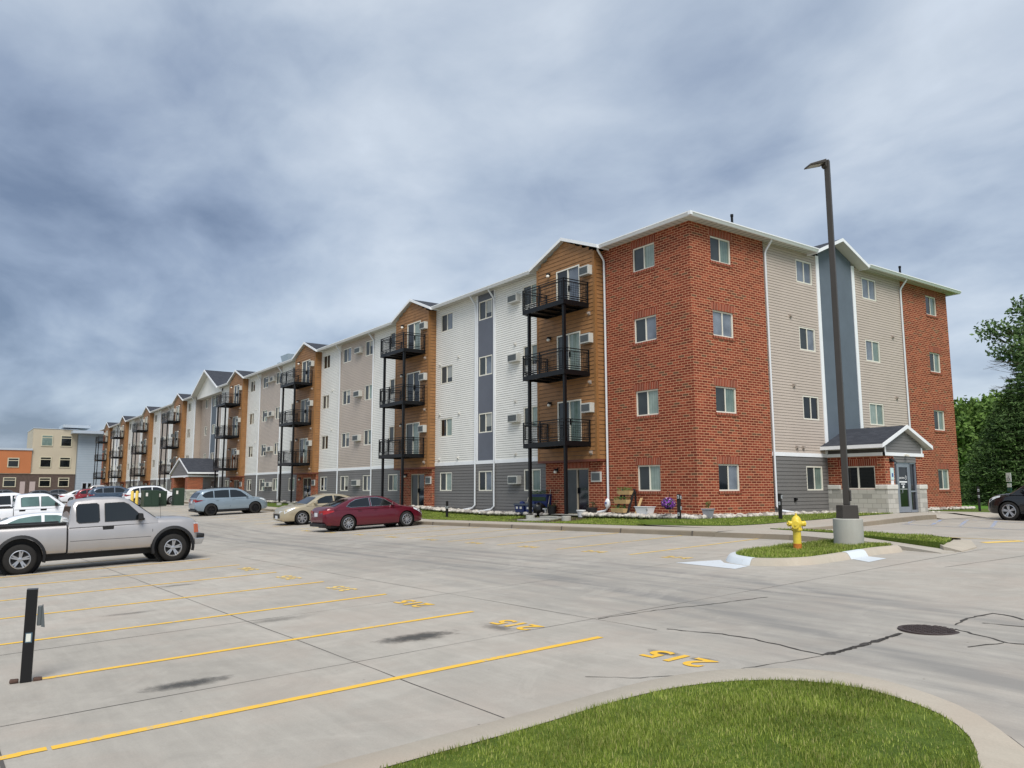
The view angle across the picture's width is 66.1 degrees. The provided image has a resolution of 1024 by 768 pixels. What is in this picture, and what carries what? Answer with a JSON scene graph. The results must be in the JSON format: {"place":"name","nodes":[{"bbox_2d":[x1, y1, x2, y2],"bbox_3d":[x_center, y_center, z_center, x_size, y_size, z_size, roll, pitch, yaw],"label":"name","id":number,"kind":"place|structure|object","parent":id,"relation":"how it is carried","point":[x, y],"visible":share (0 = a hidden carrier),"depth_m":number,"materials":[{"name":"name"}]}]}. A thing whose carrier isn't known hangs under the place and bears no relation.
{"place":"outdoors","nodes":[
{"label":"outdoors","id":0,"kind":"place"},
{"bbox_2d":[267,502,646,524],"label":"front lawn","id":1,"kind":"structure","parent":0,"point":[269,504],"depth_m":38.59,"materials":[{"name":"green plant"}]},
{"bbox_2d":[423,510,632,518],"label":"bare soil","id":2,"kind":"structure","parent":1,"relation":"on","point":[549,515],"depth_m":35.48,"materials":[{"name":"brown soil"}]},
{"bbox_2d":[420,506,688,518],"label":"river rocks","id":3,"kind":"object","parent":2,"relation":"on","point":[665,515],"visible":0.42,"depth_m":35.79,"materials":[{"name":"white stone"}]},
{"bbox_2d":[416,505,694,518],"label":"river rocks","id":4,"kind":"object","parent":2,"relation":"on","point":[625,515],"visible":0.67,"depth_m":33.08,"materials":[{"name":"white stone"}]},
{"bbox_2d":[532,490,551,512],"bbox_3d":[1.419,5.505,36.686,1.011,1.117,1.246,5,-9,-35],"label":"planter box","id":5,"kind":"object","parent":4,"relation":"on","point":[544,499],"visible":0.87,"depth_m":36.38,"materials":[{"name":"blue plastic"}]},
{"bbox_2d":[610,487,636,513],"bbox_3d":[4.476,4.742,31.941,1.102,1.121,0.754,5,-9,-35],"label":"tiered planter","id":6,"kind":"object","parent":4,"relation":"on","point":[622,493],"visible":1,"depth_m":31.85,"materials":[{"name":"brown wood"}]},
{"bbox_2d":[634,506,655,514],"bbox_3d":[5.228,5.001,30.998,0.497,0.355,0.760,5,-9,-35],"label":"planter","id":7,"kind":"object","parent":4,"relation":"on","point":[645,510],"visible":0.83,"depth_m":30.84,"materials":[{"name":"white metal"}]},
{"bbox_2d":[184,500,739,531],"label":"sidewalk","id":8,"kind":"structure","parent":0,"point":[618,526],"depth_m":28.19,"materials":[{"name":"concrete"}]},
{"bbox_2d":[0,503,1023,767],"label":"parking lot","id":9,"kind":"structure","parent":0,"point":[862,601],"depth_m":9.84,"materials":[{"name":"concrete"}]},
{"bbox_2d":[0,493,19,506],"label":"white pickup","id":10,"kind":"object","parent":9,"relation":"on","point":[6,499],"visible":0.12,"depth_m":44.58,"materials":[{"name":"paint"}]},
{"bbox_2d":[9,588,44,683],"bbox_3d":[-5.041,2.620,8.220,0.290,0.940,0.112,4,-9,-29],"label":"outlet post","id":11,"kind":"object","parent":9,"relation":"on","point":[29,635],"visible":1,"depth_m":8.18,"materials":[{"name":"black metal"}]},
{"bbox_2d":[0,512,62,523],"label":"white sedan","id":12,"kind":"object","parent":9,"relation":"on","point":[39,517],"visible":0.06,"depth_m":25.37,"materials":[{"name":"paint"}]},
{"bbox_2d":[0,493,64,518],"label":"white pickup","id":13,"kind":"object","parent":9,"relation":"on","point":[32,503],"visible":0.45,"depth_m":40.52,"materials":[{"name":"paint"}]},
{"bbox_2d":[0,424,103,493],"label":"office building","id":14,"kind":"structure","parent":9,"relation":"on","point":[49,459],"depth_m":147.36,"materials":[{"name":"beige paint"}]},
{"bbox_2d":[0,497,203,574],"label":"silver pickup","id":15,"kind":"object","parent":9,"relation":"on","point":[90,527],"visible":0.99,"depth_m":21.28,"materials":[{"name":"beige paint"}]},
{"bbox_2d":[87,486,126,497],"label":"blue suv","id":16,"kind":"object","parent":9,"relation":"on","point":[108,491],"visible":0.23,"depth_m":73.97,"materials":[{"name":"metal"}]},
{"bbox_2d":[0,572,274,600],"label":"parking line","id":17,"kind":"object","parent":9,"relation":"on","point":[137,586],"visible":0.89,"depth_m":16.27,"materials":[{"name":"yellow paint"}]},
{"bbox_2d":[122,485,171,505],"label":"white suv","id":18,"kind":"object","parent":9,"relation":"on","point":[126,494],"visible":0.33,"depth_m":68.52,"materials":[{"name":"paint"}]},
{"bbox_2d":[140,490,158,507],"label":"utility cabinet","id":19,"kind":"object","parent":9,"relation":"on","point":[149,498],"visible":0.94,"depth_m":64.43,"materials":[{"name":"metal"}]},
{"bbox_2d":[0,581,323,618],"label":"parking line","id":20,"kind":"object","parent":9,"relation":"on","point":[164,599],"visible":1,"depth_m":13.99,"materials":[{"name":"yellow paint"}]},
{"bbox_2d":[171,488,184,505],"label":"utility cabinet","id":21,"kind":"object","parent":9,"relation":"on","point":[178,494],"visible":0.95,"depth_m":65.89,"materials":[{"name":"metal"}]},
{"bbox_2d":[161,679,209,688],"bbox_3d":[-3.204,2.959,7.772,1.200,0.052,0.500,4,-9,-31],"label":"oil stain","id":22,"kind":"object","parent":9,"relation":"on","point":[196,682],"visible":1,"depth_m":7.76,"materials":[{"name":"grey"}]},
{"bbox_2d":[0,594,385,644],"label":"parking line","id":23,"kind":"object","parent":9,"relation":"on","point":[189,619],"visible":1,"depth_m":11.66,"materials":[{"name":"yellow paint"}]},
{"bbox_2d":[188,487,266,515],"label":"blue crossover","id":24,"kind":"object","parent":9,"relation":"on","point":[210,501],"visible":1,"depth_m":50.23,"materials":[{"name":"paint"}]},
{"bbox_2d":[42,611,473,679],"bbox_3d":[-2.763,3.186,9.805,5.410,0.205,0.105,5,-9,-35],"label":"parking line","id":25,"kind":"object","parent":9,"relation":"on","point":[245,646],"visible":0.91,"depth_m":9.45,"materials":[{"name":"yellow paint"}]},
{"bbox_2d":[83,559,503,717],"bbox_3d":[-21.917,6.867,36.199,0.032,0.459,74.897,5,-9,-35],"label":"pavement joint","id":26,"kind":"object","parent":9,"relation":"on","point":[325,650],"visible":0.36,"depth_m":8.87,"materials":[{"name":"grey"}]},
{"bbox_2d":[273,493,350,524],"bbox_3d":[-9.763,6.412,40.563,4.841,1.517,2.040,3,-7,-36],"label":"beige coupe","id":27,"kind":"object","parent":9,"relation":"on","point":[298,513],"visible":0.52,"depth_m":39.23,"materials":[{"name":"beige paint"}]},
{"bbox_2d":[51,636,602,748],"bbox_3d":[-1.220,2.848,7.565,5.560,0.211,0.105,5,-9,-35],"label":"parking line","id":28,"kind":"object","parent":9,"relation":"on","point":[271,703],"visible":1,"depth_m":7.05,"materials":[{"name":"yellow paint"}]},
{"bbox_2d":[310,495,421,530],"bbox_3d":[-6.422,5.738,35.206,4.921,1.512,2.060,3,-9,-36],"label":"red sedan","id":29,"kind":"object","parent":9,"relation":"on","point":[352,513],"visible":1,"depth_m":34.25,"materials":[{"name":"red paint"}]},
{"bbox_2d":[392,632,438,640],"bbox_3d":[-1.173,3.103,9.655,1.500,0.065,0.700,4,-9,-29],"label":"oil stain","id":30,"kind":"object","parent":9,"relation":"on","point":[417,636],"visible":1,"depth_m":9.65,"materials":[{"name":"grey concrete"}]},
{"bbox_2d":[184,502,715,536],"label":"kerb","id":31,"kind":"structure","parent":9,"relation":"on","point":[646,531],"depth_m":27.47,"materials":[{"name":"concrete"}]},
{"bbox_2d":[0,548,986,726],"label":"pavement joint","id":32,"kind":"object","parent":9,"relation":"on","point":[412,651],"visible":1,"depth_m":8.55,"materials":[{"name":"grey"}]},
{"bbox_2d":[93,210,961,525],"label":"apartment building","id":33,"kind":"structure","parent":9,"relation":"on","point":[689,356],"depth_m":36.45,"materials":[{"name":"brick"}]},
{"bbox_2d":[299,438,307,460],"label":"patio door","id":34,"kind":"structure","parent":33,"relation":"in","point":[302,447],"depth_m":60.92,"materials":[{"name":"grey glass"}]},
{"bbox_2d":[300,398,308,421],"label":"patio door","id":35,"kind":"structure","parent":33,"relation":"in","point":[304,407],"depth_m":61.30,"materials":[{"name":"grey glass"}]},
{"bbox_2d":[303,478,310,498],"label":"patio door","id":36,"kind":"structure","parent":33,"relation":"in","point":[306,481],"depth_m":60.77,"materials":[{"name":"beige"}]},
{"bbox_2d":[388,474,397,490],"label":"window","id":37,"kind":"structure","parent":33,"relation":"in","point":[392,478],"depth_m":49.61,"materials":[{"name":"grey glass"}]},
{"bbox_2d":[406,422,419,453],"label":"patio door","id":38,"kind":"structure","parent":33,"relation":"in","point":[411,428],"depth_m":46.84,"materials":[{"name":"grey glass"}]},
{"bbox_2d":[406,371,419,400],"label":"patio door","id":39,"kind":"structure","parent":33,"relation":"in","point":[412,378],"depth_m":47.30,"materials":[{"name":"glass"}]},
{"bbox_2d":[407,320,420,348],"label":"patio door","id":40,"kind":"structure","parent":33,"relation":"in","point":[413,327],"depth_m":47.65,"materials":[{"name":"grey glass"}]},
{"bbox_2d":[411,474,423,505],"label":"patio door","id":41,"kind":"structure","parent":33,"relation":"in","point":[417,480],"depth_m":46.71,"materials":[{"name":"beige"}]},
{"bbox_2d":[440,472,451,490],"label":"window","id":42,"kind":"structure","parent":33,"relation":"in","point":[445,477],"depth_m":44.39,"materials":[{"name":"grey glass"}]},
{"bbox_2d":[440,418,451,436],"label":"window","id":43,"kind":"structure","parent":33,"relation":"in","point":[446,424],"depth_m":44.81,"materials":[{"name":"beige plastic"}]},
{"bbox_2d":[441,364,452,383],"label":"window","id":44,"kind":"structure","parent":33,"relation":"in","point":[446,371],"depth_m":45.20,"materials":[{"name":"glass"}]},
{"bbox_2d":[441,312,452,332],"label":"window","id":45,"kind":"structure","parent":33,"relation":"in","point":[446,319],"depth_m":45.59,"materials":[{"name":"grey glass"}]},
{"bbox_2d":[479,471,491,490],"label":"window","id":46,"kind":"structure","parent":33,"relation":"in","point":[485,477],"depth_m":41.18,"materials":[{"name":"grey glass"}]},
{"bbox_2d":[479,412,491,432],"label":"window","id":47,"kind":"structure","parent":33,"relation":"in","point":[485,419],"depth_m":41.58,"materials":[{"name":"grey glass"}]},
{"bbox_2d":[479,355,491,376],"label":"window","id":48,"kind":"structure","parent":33,"relation":"in","point":[485,362],"depth_m":41.98,"materials":[{"name":"glass"}]},
{"bbox_2d":[479,298,491,320],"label":"window","id":49,"kind":"structure","parent":33,"relation":"in","point":[485,307],"depth_m":42.42,"materials":[{"name":"grey glass"}]},
{"bbox_2d":[523,343,536,366],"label":"window","id":50,"kind":"structure","parent":33,"relation":"in","point":[534,346],"depth_m":38.72,"materials":[{"name":"glass"}]},
{"bbox_2d":[524,406,536,427],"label":"window","id":51,"kind":"structure","parent":33,"relation":"in","point":[534,408],"depth_m":38.32,"materials":[{"name":"grey glass"}]},
{"bbox_2d":[524,469,540,490],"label":"window","id":52,"kind":"structure","parent":33,"relation":"in","point":[536,473],"depth_m":37.82,"materials":[{"name":"grey glass"}]},
{"bbox_2d":[556,264,579,300],"bbox_3d":[2.564,-4.300,35.965,0.100,2.020,1.640,5,-9,-35],"label":"patio door","id":53,"kind":"structure","parent":33,"relation":"in","point":[572,272],"depth_m":35.91,"materials":[{"name":"grey glass"}]},
{"bbox_2d":[557,331,580,369],"bbox_3d":[2.574,-1.277,35.563,0.100,2.020,1.640,5,-9,-35],"label":"patio door","id":54,"kind":"structure","parent":33,"relation":"in","point":[572,339],"depth_m":35.50,"materials":[{"name":"glass"}]},
{"bbox_2d":[557,399,581,440],"bbox_3d":[2.583,1.746,35.161,0.100,2.020,1.640,5,-9,-35],"label":"patio door","id":55,"kind":"structure","parent":33,"relation":"in","point":[573,406],"depth_m":35.08,"materials":[{"name":"grey glass"}]},
{"bbox_2d":[568,468,588,513],"bbox_3d":[2.916,4.785,34.993,0.100,2.050,1.640,5,-9,-35],"label":"patio door","id":56,"kind":"structure","parent":33,"relation":"in","point":[578,478],"depth_m":34.99,"materials":[{"name":"beige glass"}]},
{"bbox_2d":[633,242,654,272],"bbox_3d":[5.544,-5.277,32.935,0.072,1.040,1.270,5,-9,-35],"label":"window","id":57,"kind":"structure","parent":33,"relation":"in","point":[643,256],"depth_m":32.98,"materials":[{"name":"grey glass"}]},
{"bbox_2d":[635,315,656,343],"bbox_3d":[5.553,-2.254,32.533,0.072,1.040,1.270,5,-9,-35],"label":"window","id":58,"kind":"structure","parent":33,"relation":"in","point":[645,327],"depth_m":32.56,"materials":[{"name":"beige plastic"}]},
{"bbox_2d":[636,389,658,415],"bbox_3d":[5.562,0.770,32.131,0.072,1.040,1.270,5,-9,-35],"label":"window","id":59,"kind":"structure","parent":33,"relation":"in","point":[647,400],"depth_m":32.15,"materials":[{"name":"beige plastic"}]},
{"bbox_2d":[638,465,660,490],"bbox_3d":[5.571,3.793,31.729,0.072,1.040,1.270,5,-9,-35],"label":"window","id":60,"kind":"structure","parent":33,"relation":"in","point":[648,475],"depth_m":31.75,"materials":[{"name":"beige plastic"}]},
{"bbox_2d":[710,236,729,264],"bbox_3d":[8.415,-5.411,31.993,1.270,1.040,0.072,5,-9,-35],"label":"window","id":61,"kind":"structure","parent":33,"relation":"in","point":[719,248],"depth_m":32.02,"materials":[{"name":"grey glass"}]},
{"bbox_2d":[713,310,732,337],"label":"window","id":62,"kind":"structure","parent":33,"relation":"in","point":[722,321],"depth_m":31.62,"materials":[{"name":"grey glass"}]},
{"bbox_2d":[715,386,735,413],"bbox_3d":[8.433,0.636,31.189,1.270,1.040,0.072,5,-9,-35],"label":"window","id":63,"kind":"structure","parent":33,"relation":"in","point":[725,396],"depth_m":31.21,"materials":[{"name":"glass"}]},
{"bbox_2d":[718,464,739,490],"bbox_3d":[8.442,3.659,30.787,1.270,1.040,0.072,5,-9,-35],"label":"window","id":64,"kind":"structure","parent":33,"relation":"in","point":[728,473],"depth_m":30.81,"materials":[{"name":"grey glass"}]},
{"bbox_2d":[795,259,811,285],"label":"window","id":65,"kind":"structure","parent":33,"relation":"in","point":[803,269],"depth_m":35.26,"materials":[{"name":"grey glass"}]},
{"bbox_2d":[799,326,815,351],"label":"window","id":66,"kind":"structure","parent":33,"relation":"in","point":[807,335],"depth_m":34.85,"materials":[{"name":"grey glass"}]},
{"bbox_2d":[802,395,818,419],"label":"window","id":67,"kind":"structure","parent":33,"relation":"in","point":[810,403],"depth_m":34.46,"materials":[{"name":"glass"}]},
{"bbox_2d":[806,466,822,489],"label":"window","id":68,"kind":"structure","parent":33,"relation":"in","point":[814,475],"depth_m":34.05,"materials":[{"name":"beige plastic"}]},
{"bbox_2d":[848,466,875,488],"bbox_3d":[14.770,3.988,33.517,0.070,0.970,1.540,5,-9,-35],"label":"porch window","id":69,"kind":"structure","parent":33,"relation":"in","point":[860,477],"depth_m":33.41,"materials":[{"name":"black glass"}]},
{"bbox_2d":[861,277,876,301],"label":"window","id":70,"kind":"structure","parent":33,"relation":"in","point":[868,286],"depth_m":38.35,"materials":[{"name":"grey glass"}]},
{"bbox_2d":[865,339,880,362],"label":"window","id":71,"kind":"structure","parent":33,"relation":"in","point":[872,347],"depth_m":37.94,"materials":[{"name":"glass"}]},
{"bbox_2d":[869,403,884,425],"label":"window","id":72,"kind":"structure","parent":33,"relation":"in","point":[876,412],"depth_m":37.54,"materials":[{"name":"glass"}]},
{"bbox_2d":[897,464,911,511],"bbox_3d":[16.595,4.398,33.284,0.930,2.025,0.162,5,-9,-35],"label":"entrance door","id":73,"kind":"structure","parent":33,"relation":"in","point":[902,469],"depth_m":33.34,"materials":[{"name":"silver metal"}]},
{"bbox_2d":[925,295,935,315],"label":"window","id":74,"kind":"structure","parent":33,"relation":"in","point":[930,301],"depth_m":41.95,"materials":[{"name":"beige plastic"}]},
{"bbox_2d":[929,352,940,372],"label":"window","id":75,"kind":"structure","parent":33,"relation":"in","point":[934,358],"depth_m":41.55,"materials":[{"name":"glass"}]},
{"bbox_2d":[934,410,944,430],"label":"window","id":76,"kind":"structure","parent":33,"relation":"in","point":[938,415],"depth_m":41.15,"materials":[{"name":"grey glass"}]},
{"bbox_2d":[938,469,948,489],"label":"window","id":77,"kind":"structure","parent":33,"relation":"in","point":[942,473],"depth_m":40.73,"materials":[{"name":"grey glass"}]},
{"bbox_2d":[316,668,1023,767],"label":"island kerb","id":78,"kind":"structure","parent":9,"relation":"on","point":[995,747],"depth_m":5.71,"materials":[{"name":"concrete"}]},
{"bbox_2d":[641,651,717,666],"bbox_3d":[1.671,2.773,7.966,0.332,0.023,0.802,5,-9,-35],"label":"bay number","id":79,"kind":"object","parent":9,"relation":"on","point":[656,654],"visible":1,"depth_m":7.95,"materials":[{"name":"yellow paint"}]},
{"bbox_2d":[380,676,984,767],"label":"island turf","id":80,"kind":"structure","parent":9,"relation":"on","point":[918,738],"depth_m":5.06,"materials":[{"name":"green plant"}]},
{"bbox_2d":[678,560,745,568],"bbox_3d":[4.254,3.654,15.991,0.946,0.040,1.712,4,-9,-29],"label":"painted patch","id":81,"kind":"object","parent":9,"relation":"on","point":[717,563],"visible":1,"depth_m":15.96,"materials":[{"name":"white paint"}]},
{"bbox_2d":[715,532,831,541],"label":"kerb","id":82,"kind":"structure","parent":9,"relation":"on","point":[760,536],"depth_m":21.32,"materials":[{"name":"concrete"}]},
{"bbox_2d":[750,542,902,565],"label":"island kerb","id":83,"kind":"structure","parent":9,"relation":"on","point":[825,558],"depth_m":15.44,"materials":[{"name":"concrete"}]},
{"bbox_2d":[726,552,754,565],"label":"painted kerb","id":84,"kind":"structure","parent":83,"relation":"on","point":[734,557],"depth_m":15.90,"materials":[{"name":"white paint"}]},
{"bbox_2d":[741,544,879,557],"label":"island grass","id":85,"kind":"structure","parent":83,"relation":"on","point":[796,552],"depth_m":15.97,"materials":[{"name":"green plant"}]},
{"bbox_2d":[786,513,805,548],"bbox_3d":[6.110,3.213,16.896,0.393,0.875,0.317,5,-9,-35],"label":"fire hydrant","id":86,"kind":"object","parent":85,"relation":"on","point":[796,523],"visible":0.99,"depth_m":16.83,"materials":[{"name":"gold metal"}]},
{"bbox_2d":[735,538,891,557],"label":"island blades","id":87,"kind":"object","parent":85,"relation":"on","point":[822,547],"visible":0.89,"depth_m":16.63,"materials":[{"name":"green plant"}]},
{"bbox_2d":[843,549,867,558],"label":"painted kerb","id":88,"kind":"structure","parent":83,"relation":"on","point":[857,553],"depth_m":16.05,"materials":[{"name":"white paint"}]},
{"bbox_2d":[804,159,863,544],"bbox_3d":[7.433,-0.806,18.190,0.832,9.150,0.630,1,-8,-8],"label":"light pole","id":89,"kind":"object","parent":9,"relation":"on","point":[848,528],"visible":0.94,"depth_m":17.97,"materials":[{"name":"metal"}]},
{"bbox_2d":[770,528,951,547],"bbox_3d":[8.894,3.930,20.065,1.033,0.292,6.443,2,-8,-15],"label":"grass strip","id":90,"kind":"object","parent":9,"relation":"on","point":[919,542],"depth_m":17.97,"materials":[{"name":"green plant"}]},
{"bbox_2d":[803,515,936,529],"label":"kerb","id":91,"kind":"structure","parent":9,"relation":"on","point":[898,520],"depth_m":28.30,"materials":[{"name":"concrete"}]},
{"bbox_2d":[897,624,959,634],"bbox_3d":[4.683,2.764,8.839,0.640,0.039,0.640,5,-9,-35],"label":"manhole cover","id":92,"kind":"object","parent":9,"relation":"on","point":[920,629],"visible":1,"depth_m":8.77,"materials":[{"name":"metal"}]},
{"bbox_2d":[895,512,973,518],"bbox_3d":[17.085,5.382,32.265,2.900,0.154,2.600,5,-9,-35],"label":"entry apron","id":93,"kind":"object","parent":9,"relation":"on","point":[945,516],"visible":0.74,"depth_m":32.18,"materials":[{"name":"concrete"}]},
{"bbox_2d":[940,539,976,551],"bbox_3d":[9.735,3.614,17.069,0.611,0.391,1.810,-7,-10,41],"label":"kerb nose","id":94,"kind":"object","parent":9,"relation":"on","point":[958,545],"visible":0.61,"depth_m":16.86,"materials":[{"name":"beige concrete"}]},
{"bbox_2d":[988,485,1023,520],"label":"black suv","id":95,"kind":"object","parent":9,"relation":"on","point":[1009,506],"visible":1,"depth_m":29.64,"materials":[{"name":"paint"}]},
{"bbox_2d":[0,0,1023,447],"label":"sky","id":96,"kind":"structure","parent":0,"point":[188,188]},
{"bbox_2d":[421,511,951,542],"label":"lawn","id":97,"kind":"structure","parent":0,"point":[911,536],"depth_m":29.39,"materials":[{"name":"green plant"}]},
{"bbox_2d":[636,513,890,525],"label":"lawn","id":98,"kind":"structure","parent":0,"point":[654,522],"depth_m":27.41,"materials":[{"name":"green plant"}]},
{"bbox_2d":[681,511,834,518],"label":"river rocks","id":99,"kind":"object","parent":98,"relation":"on","point":[730,515],"visible":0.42,"depth_m":29.98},
{"bbox_2d":[683,510,835,518],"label":"river rocks","id":100,"kind":"object","parent":98,"relation":"on","point":[736,516],"visible":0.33,"depth_m":30.14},
{"bbox_2d":[660,514,925,528],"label":"walk","id":101,"kind":"structure","parent":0,"point":[818,523],"depth_m":26.56,"materials":[{"name":"concrete"}]},
{"bbox_2d":[722,529,956,553],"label":"sidewalk","id":102,"kind":"structure","parent":0,"point":[908,547],"depth_m":19.87,"materials":[{"name":"concrete"}]},
{"bbox_2d":[929,511,1000,517],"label":"walk","id":103,"kind":"structure","parent":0,"point":[988,514],"depth_m":32.39,"materials":[{"name":"concrete"}]},
{"bbox_2d":[962,502,987,507],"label":"lawn","id":104,"kind":"structure","parent":0,"point":[967,505],"depth_m":47.23,"materials":[{"name":"green plant"}]},
{"bbox_2d":[954,398,998,488],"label":"broadleaf tree","id":105,"kind":"object","parent":104,"relation":"on","point":[968,423],"visible":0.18,"depth_m":86.32,"materials":[{"name":"green plant"}]},
{"bbox_2d":[959,409,1006,502],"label":"spruce tree","id":106,"kind":"object","parent":104,"relation":"on","point":[972,468],"visible":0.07,"depth_m":59.63,"materials":[{"name":"green plant"}]},
{"bbox_2d":[959,379,1023,516],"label":"spruce tree","id":107,"kind":"object","parent":104,"relation":"on","point":[975,483],"visible":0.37,"depth_m":51.47,"materials":[{"name":"green plant"}]},
{"bbox_2d":[964,361,1023,516],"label":"spruce tree","id":108,"kind":"object","parent":104,"relation":"on","point":[1016,430],"visible":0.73,"depth_m":49.68,"materials":[{"name":"green plant"}]},
{"bbox_2d":[969,294,1023,384],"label":"broadleaf tree","id":109,"kind":"object","parent":104,"relation":"on","point":[1015,350],"visible":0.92,"depth_m":64.53,"materials":[{"name":"green plant"}]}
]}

